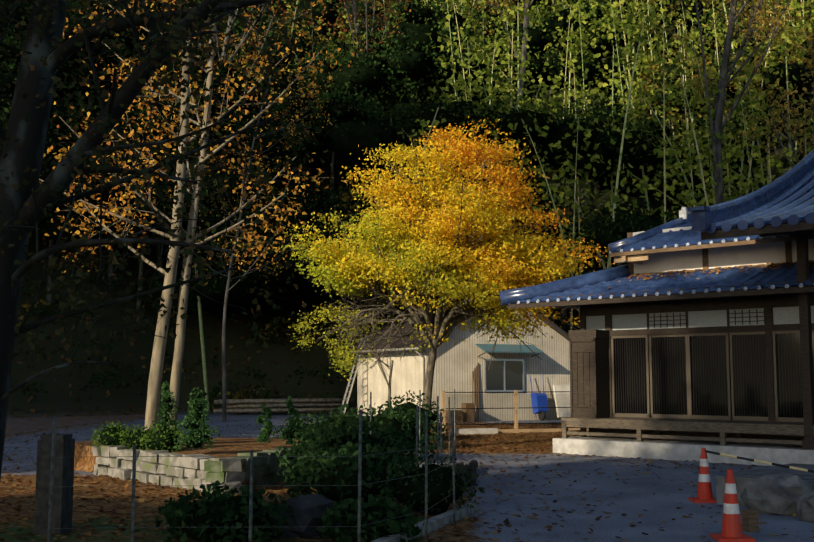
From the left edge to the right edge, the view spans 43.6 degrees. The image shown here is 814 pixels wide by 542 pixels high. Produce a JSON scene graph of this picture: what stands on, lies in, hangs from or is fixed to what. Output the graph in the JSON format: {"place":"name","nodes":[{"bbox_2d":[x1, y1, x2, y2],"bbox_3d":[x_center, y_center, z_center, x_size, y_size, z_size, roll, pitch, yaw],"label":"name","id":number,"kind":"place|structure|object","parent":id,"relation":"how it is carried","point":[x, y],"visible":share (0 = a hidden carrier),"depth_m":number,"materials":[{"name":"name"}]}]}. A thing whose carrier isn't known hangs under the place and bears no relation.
{"place":"outdoors","nodes":[
{"label":"outdoors","id":0,"kind":"place"},
{"bbox_2d":[90,381,483,541],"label":"shrub","id":1,"kind":"object","parent":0,"point":[435,490],"visible":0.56,"depth_m":12.57,"materials":[{"name":"green plant"}]},
{"bbox_2d":[0,0,813,541],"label":"ground","id":2,"kind":"structure","parent":0,"point":[696,526],"depth_m":32.95,"materials":[{"name":"brown soil"}]},
{"bbox_2d":[34,434,74,534],"bbox_3d":[-3.739,2.255,10.803,0.300,1.030,0.240,-1,-6,10],"label":"stone monument","id":3,"kind":"object","parent":2,"relation":"on","point":[62,511],"visible":0.93,"depth_m":10.70,"materials":[{"name":"grey stone"}]},
{"bbox_2d":[91,445,244,493],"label":"stone retaining wall","id":4,"kind":"structure","parent":2,"relation":"on","point":[185,472],"depth_m":15.55,"materials":[{"name":"grey stone"}]},
{"bbox_2d":[33,437,302,487],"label":"planting bed soil","id":5,"kind":"structure","parent":2,"relation":"on","point":[84,459],"depth_m":17.77,"materials":[{"name":"brown soil"}]},
{"bbox_2d":[43,0,261,427],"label":"slender tree","id":6,"kind":"object","parent":5,"relation":"on","point":[176,371],"depth_m":18.69,"materials":[{"name":"orange plant"}]},
{"bbox_2d":[39,0,361,432],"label":"slender tree","id":7,"kind":"object","parent":5,"relation":"on","point":[154,382],"depth_m":18.55,"materials":[{"name":"orange plant"}]},
{"bbox_2d":[0,0,348,479],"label":"tree","id":8,"kind":"object","parent":2,"relation":"on","point":[34,128],"depth_m":7.87,"materials":[{"name":"orange plant"}]},
{"bbox_2d":[157,74,336,421],"bbox_3d":[-6.392,-1.273,39.170,7.367,13.980,7.368,0,-6,2],"label":"slender tree","id":9,"kind":"object","parent":2,"relation":"on","point":[232,256],"depth_m":38.63,"materials":[{"name":"orange plant"}]},
{"bbox_2d":[47,389,455,541],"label":"fence posts","id":10,"kind":"object","parent":2,"relation":"on","point":[251,481],"visible":0.71,"depth_m":8.85,"materials":[{"name":"grey metal"}]},
{"bbox_2d":[51,418,453,528],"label":"fence wires","id":11,"kind":"object","parent":10,"relation":"attached to","point":[272,485],"visible":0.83,"depth_m":8.82,"materials":[{"name":"grey metal"}]},
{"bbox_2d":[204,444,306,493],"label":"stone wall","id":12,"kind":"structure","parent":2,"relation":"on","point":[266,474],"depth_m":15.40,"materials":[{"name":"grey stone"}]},
{"bbox_2d":[192,0,322,276],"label":"tall tree","id":13,"kind":"object","parent":2,"relation":"on","point":[244,37],"depth_m":54.28,"materials":[{"name":"plant"}]},
{"bbox_2d":[213,398,354,412],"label":"log pile","id":14,"kind":"object","parent":2,"relation":"on","point":[309,405],"visible":0.77,"depth_m":44.63,"materials":[{"name":"brown wood"}]},
{"bbox_2d":[269,494,349,538],"bbox_3d":[-0.965,2.686,10.766,1.068,0.682,0.769,4,-7,-31],"label":"garden rock","id":15,"kind":"object","parent":2,"relation":"on","point":[307,511],"visible":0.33,"depth_m":10.43,"materials":[{"name":"grey stone"}]},
{"bbox_2d":[339,336,366,412],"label":"ladder","id":16,"kind":"object","parent":2,"relation":"on","point":[346,392],"visible":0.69,"depth_m":41.96,"materials":[{"name":"silver metal"}]},
{"bbox_2d":[288,290,427,408],"bbox_3d":[-1.578,2.549,30.991,4.390,4.694,4.018,0,-6,2],"label":"maple tree","id":17,"kind":"object","parent":2,"relation":"on","point":[347,361],"depth_m":31.19,"materials":[{"name":"yellow plant"}]},
{"bbox_2d":[330,0,410,108],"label":"tall tree","id":18,"kind":"object","parent":2,"relation":"on","point":[354,11],"depth_m":58.49,"materials":[{"name":"green plant"}]},
{"bbox_2d":[0,0,813,314],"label":"forest trees","id":19,"kind":"object","parent":2,"relation":"on","point":[350,140],"visible":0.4,"depth_m":52.88,"materials":[{"name":"green plant"}]},
{"bbox_2d":[0,417,813,541],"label":"fallen leaves","id":20,"kind":"object","parent":2,"relation":"on","point":[118,532],"visible":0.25,"depth_m":14.74,"materials":[{"name":"brown plant"}]},
{"bbox_2d":[371,503,477,541],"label":"garden curb","id":21,"kind":"structure","parent":2,"relation":"on","point":[439,521],"depth_m":11.12,"materials":[{"name":"concrete"}]},
{"bbox_2d":[274,116,614,435],"bbox_3d":[0.984,0.138,29.148,8.617,9.199,8.003,4,-7,-37],"label":"maple tree","id":22,"kind":"object","parent":2,"relation":"on","point":[359,258],"depth_m":28.08,"materials":[{"name":"yellow plant"}]},
{"bbox_2d":[443,460,478,489],"bbox_3d":[0.775,3.130,15.548,0.533,0.481,5.341,-1,-6,13],"label":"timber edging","id":23,"kind":"object","parent":2,"relation":"on","point":[474,464],"visible":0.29,"depth_m":15.27,"materials":[{"name":"brown wood"}]},
{"bbox_2d":[446,363,478,422],"bbox_3d":[2.179,4.507,37.829,1.735,2.202,0.546,5,-8,-40],"label":"shed clutter","id":24,"kind":"object","parent":2,"relation":"on","point":[463,415],"visible":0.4,"depth_m":37.60,"materials":[{"name":"brown wood"}]},
{"bbox_2d":[357,311,569,421],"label":"shed walls","id":25,"kind":"structure","parent":2,"relation":"on","point":[455,365],"depth_m":39.27,"materials":[{"name":"beige metal"}]},
{"bbox_2d":[348,298,568,350],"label":"shed roof","id":26,"kind":"structure","parent":25,"relation":"on","point":[553,326],"depth_m":40.67,"materials":[{"name":"metal"}]},
{"bbox_2d":[343,347,424,391],"bbox_3d":[-0.940,4.442,40.356,0.498,2.657,7.100,3,-7,-26],"label":"shed gutter","id":27,"kind":"object","parent":26,"relation":"attached to","point":[364,351],"visible":0.58,"depth_m":37.85,"materials":[{"name":"metal"}]},
{"bbox_2d":[484,359,524,391],"bbox_3d":[3.739,4.012,39.102,1.780,1.250,0.060,3,-7,-26],"label":"window frame","id":28,"kind":"object","parent":25,"relation":"attached to","point":[505,390],"visible":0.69,"depth_m":39.04,"materials":[{"name":"silver metal"}]},
{"bbox_2d":[486,360,522,389],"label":"shed window","id":29,"kind":"structure","parent":28,"relation":"in","point":[513,376],"depth_m":39.11,"materials":[{"name":"black glass"}]},
{"bbox_2d":[475,344,543,352],"bbox_3d":[3.937,2.968,38.923,2.600,0.350,0.750,3,-7,-26],"label":"shed awning","id":30,"kind":"object","parent":25,"relation":"attached to","point":[504,348],"visible":1,"depth_m":38.83,"materials":[{"name":"teal metal"}]},
{"bbox_2d":[451,428,497,434],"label":"fence blocks","id":31,"kind":"structure","parent":2,"relation":"on","point":[477,431],"depth_m":29.62,"materials":[{"name":"concrete"}]},
{"bbox_2d":[141,0,813,273],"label":"bamboo leaves","id":32,"kind":"object","parent":2,"relation":"on","point":[639,93],"visible":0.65,"depth_m":53.22,"materials":[{"name":"green plant"}]},
{"bbox_2d":[442,390,517,432],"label":"fence posts","id":33,"kind":"object","parent":2,"relation":"on","point":[515,407],"visible":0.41,"depth_m":30.80,"materials":[{"name":"brown wood"}]},
{"bbox_2d":[171,0,812,411],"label":"bamboo stalks","id":34,"kind":"object","parent":2,"relation":"on","point":[683,78],"visible":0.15,"depth_m":52.45,"materials":[{"name":"green plant"}]},
{"bbox_2d":[456,0,533,105],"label":"tall tree","id":35,"kind":"object","parent":2,"relation":"on","point":[524,47],"depth_m":61.23,"materials":[{"name":"green plant"}]},
{"bbox_2d":[445,391,569,424],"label":"fence rails","id":36,"kind":"object","parent":2,"relation":"on","point":[505,408],"visible":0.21,"depth_m":30.76,"materials":[{"name":"brown wood"}]},
{"bbox_2d":[530,375,549,416],"bbox_3d":[5.185,4.823,39.253,0.630,1.635,0.687,3,-7,-26],"label":"wheelbarrow frame","id":37,"kind":"object","parent":2,"relation":"on","point":[543,392],"visible":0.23,"depth_m":39.40,"materials":[{"name":"metal"}]},
{"bbox_2d":[531,393,546,413],"bbox_3d":[5.147,5.114,39.298,0.660,0.800,0.350,3,-7,-26],"label":"wheelbarrow tray","id":38,"kind":"object","parent":37,"relation":"attached to","point":[541,399],"visible":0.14,"depth_m":39.18,"materials":[{"name":"blue plastic"}]},
{"bbox_2d":[538,411,544,419],"bbox_3d":[5.189,5.562,39.165,0.080,0.380,0.380,3,-7,-26],"label":"wheelbarrow wheel","id":39,"kind":"object","parent":37,"relation":"attached to","point":[541,415],"depth_m":39.10,"materials":[{"name":"black rubber"}]},
{"bbox_2d":[498,428,588,432],"bbox_3d":[3.703,4.805,30.618,4.200,0.100,0.180,2,-6,-19],"label":"fence plank","id":40,"kind":"object","parent":2,"relation":"on","point":[529,430],"visible":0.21,"depth_m":30.55,"materials":[{"name":"brown wood"}]},
{"bbox_2d":[553,385,570,417],"bbox_3d":[6.325,5.088,39.854,1.200,1.274,0.401,3,-7,-26],"label":"panel","id":41,"kind":"object","parent":2,"relation":"on","point":[562,399],"visible":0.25,"depth_m":39.68,"materials":[{"name":"white plastic"}]},
{"bbox_2d":[553,436,813,465],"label":"foundation","id":42,"kind":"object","parent":2,"relation":"on","point":[678,450],"depth_m":20.27,"materials":[{"name":"white concrete"}]},
{"bbox_2d":[561,417,813,445],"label":"wooden veranda","id":43,"kind":"object","parent":42,"relation":"on","point":[723,428],"visible":1,"depth_m":20.39,"materials":[{"name":"brown wood"}]},
{"bbox_2d":[688,448,716,502],"bbox_3d":[3.953,2.707,13.527,0.360,0.700,0.360,0,-6,2],"label":"traffic cone","id":44,"kind":"object","parent":2,"relation":"on","point":[704,493],"visible":0.98,"depth_m":13.46,"materials":[{"name":"orange plastic"}]},
{"bbox_2d":[705,450,813,472],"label":"barrier pole","id":45,"kind":"object","parent":44,"relation":"on","point":[763,462],"visible":0.98,"depth_m":13.14,"materials":[{"name":"black"}]},
{"bbox_2d":[634,0,806,203],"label":"tall tree","id":46,"kind":"object","parent":2,"relation":"on","point":[719,125],"depth_m":48.57,"materials":[{"name":"plant"}]},
{"bbox_2d":[710,469,755,541],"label":"traffic cone","id":47,"kind":"object","parent":2,"relation":"on","point":[731,527],"visible":1,"depth_m":10.29,"materials":[{"name":"orange plastic"}]},
{"bbox_2d":[742,509,758,531],"bbox_3d":[3.668,2.669,10.874,0.120,0.220,0.120,2,-6,-15],"label":"wooden box","id":48,"kind":"object","parent":2,"relation":"on","point":[750,521],"visible":1,"depth_m":10.82,"materials":[{"name":"brown wood"}]},
{"bbox_2d":[701,222,813,449],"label":"temple porch wood","id":49,"kind":"object","parent":2,"relation":"on","point":[801,230],"visible":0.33,"depth_m":18.81,"materials":[{"name":"brown wood"}]},
{"bbox_2d":[569,329,609,417],"bbox_3d":[4.067,2.277,22.548,0.700,1.920,0.650,-5,-8,42],"label":"temple tobukuro","id":50,"kind":"object","parent":49,"relation":"attached to","point":[589,376],"visible":0.98,"depth_m":22.33,"materials":[{"name":"brown wood"}]},
{"bbox_2d":[515,261,813,309],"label":"lower roof tiles","id":51,"kind":"object","parent":49,"relation":"on","point":[752,276],"visible":0.42,"depth_m":21.21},
{"bbox_2d":[508,233,813,304],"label":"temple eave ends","id":52,"kind":"object","parent":51,"relation":"on","point":[693,291],"visible":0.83,"depth_m":20.88,"materials":[{"name":"tile"}]},
{"bbox_2d":[608,260,813,287],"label":"fallen leaves","id":53,"kind":"object","parent":51,"relation":"on","point":[741,267],"visible":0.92,"depth_m":21.60,"materials":[{"name":"orange plant"}]},
{"bbox_2d":[627,232,795,275],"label":"temple upper wall posts","id":54,"kind":"object","parent":51,"relation":"on","point":[788,250],"visible":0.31,"depth_m":22.07,"materials":[{"name":"brown wood"}]},
{"bbox_2d":[614,255,649,263],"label":"wooden beam","id":55,"kind":"structure","parent":54,"relation":"attached to","point":[638,259],"depth_m":22.59,"materials":[{"name":"brown wood"}]},
{"bbox_2d":[608,213,691,252],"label":"temple ridges","id":56,"kind":"object","parent":54,"relation":"on","point":[629,241],"visible":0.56,"depth_m":22.85,"materials":[{"name":"blue tile"}]},
{"bbox_2d":[679,207,689,218],"bbox_3d":[6.282,-1.302,23.029,0.180,0.280,0.180,-5,-8,42],"label":"roof ornament","id":57,"kind":"object","parent":56,"relation":"on","point":[683,212],"visible":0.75,"depth_m":22.97,"materials":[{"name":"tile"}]},
{"bbox_2d":[609,233,813,256],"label":"roof eaves","id":58,"kind":"object","parent":54,"relation":"on","point":[719,244],"visible":0.4,"depth_m":21.27,"materials":[{"name":"brown wood"}]},
{"bbox_2d":[614,222,809,251],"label":"temple upper roof tiles","id":59,"kind":"object","parent":58,"relation":"on","point":[680,237],"visible":0.19,"depth_m":22.23,"materials":[{"name":"blue tile"}]},
{"bbox_2d":[633,226,813,273],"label":"wall","id":60,"kind":"structure","parent":54,"relation":"attached to","point":[749,254],"depth_m":21.90,"materials":[{"name":"white paint"}]},
{"bbox_2d":[586,306,813,329],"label":"transom panels","id":61,"kind":"object","parent":49,"relation":"on","point":[781,315],"depth_m":21.29,"materials":[{"name":"white paper"}]},
{"bbox_2d":[648,309,764,327],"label":"lattice windows","id":62,"kind":"structure","parent":49,"relation":"in","point":[735,317],"depth_m":20.76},
{"bbox_2d":[713,170,813,232],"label":"temple roof tiles","id":63,"kind":"object","parent":49,"relation":"on","point":[797,199],"visible":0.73,"depth_m":19.56,"materials":[{"name":"blue tile"}]},
{"bbox_2d":[687,148,813,231],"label":"roof ridge","id":64,"kind":"structure","parent":63,"relation":"on","point":[704,218],"depth_m":19.97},
{"bbox_2d":[706,212,813,233],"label":"roof end tiles","id":65,"kind":"object","parent":63,"relation":"attached to","point":[776,221],"visible":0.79,"depth_m":17.82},
{"bbox_2d":[716,463,813,522],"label":"boulder","id":66,"kind":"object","parent":2,"relation":"on","point":[778,490],"depth_m":12.24,"materials":[{"name":"grey stone"}]},
{"bbox_2d":[0,0,813,417],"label":"foliage","id":67,"kind":"object","parent":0,"point":[586,224],"depth_m":51.24,"materials":[{"name":"green plant"}]},
{"bbox_2d":[499,264,629,305],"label":"roof ridge","id":68,"kind":"structure","parent":0,"point":[510,296],"depth_m":23.14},
{"bbox_2d":[507,280,813,308],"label":"roof eaves","id":69,"kind":"object","parent":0,"point":[749,292],"visible":0.44,"depth_m":20.49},
{"bbox_2d":[580,292,813,445],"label":"frame","id":70,"kind":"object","parent":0,"point":[768,303],"depth_m":21.08,"materials":[{"name":"brown wood"}]},
{"bbox_2d":[611,330,813,421],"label":"door frames","id":71,"kind":"structure","parent":70,"relation":"in","point":[688,377],"depth_m":21.22,"materials":[{"name":"brown wood"}]},
{"bbox_2d":[614,333,813,419],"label":"sliding doors","id":72,"kind":"structure","parent":71,"relation":"in","point":[708,377],"depth_m":21.05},
{"bbox_2d":[727,0,813,167],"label":"tall tree","id":73,"kind":"object","parent":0,"point":[785,106],"depth_m":44.39,"materials":[{"name":"green plant"}]}
]}

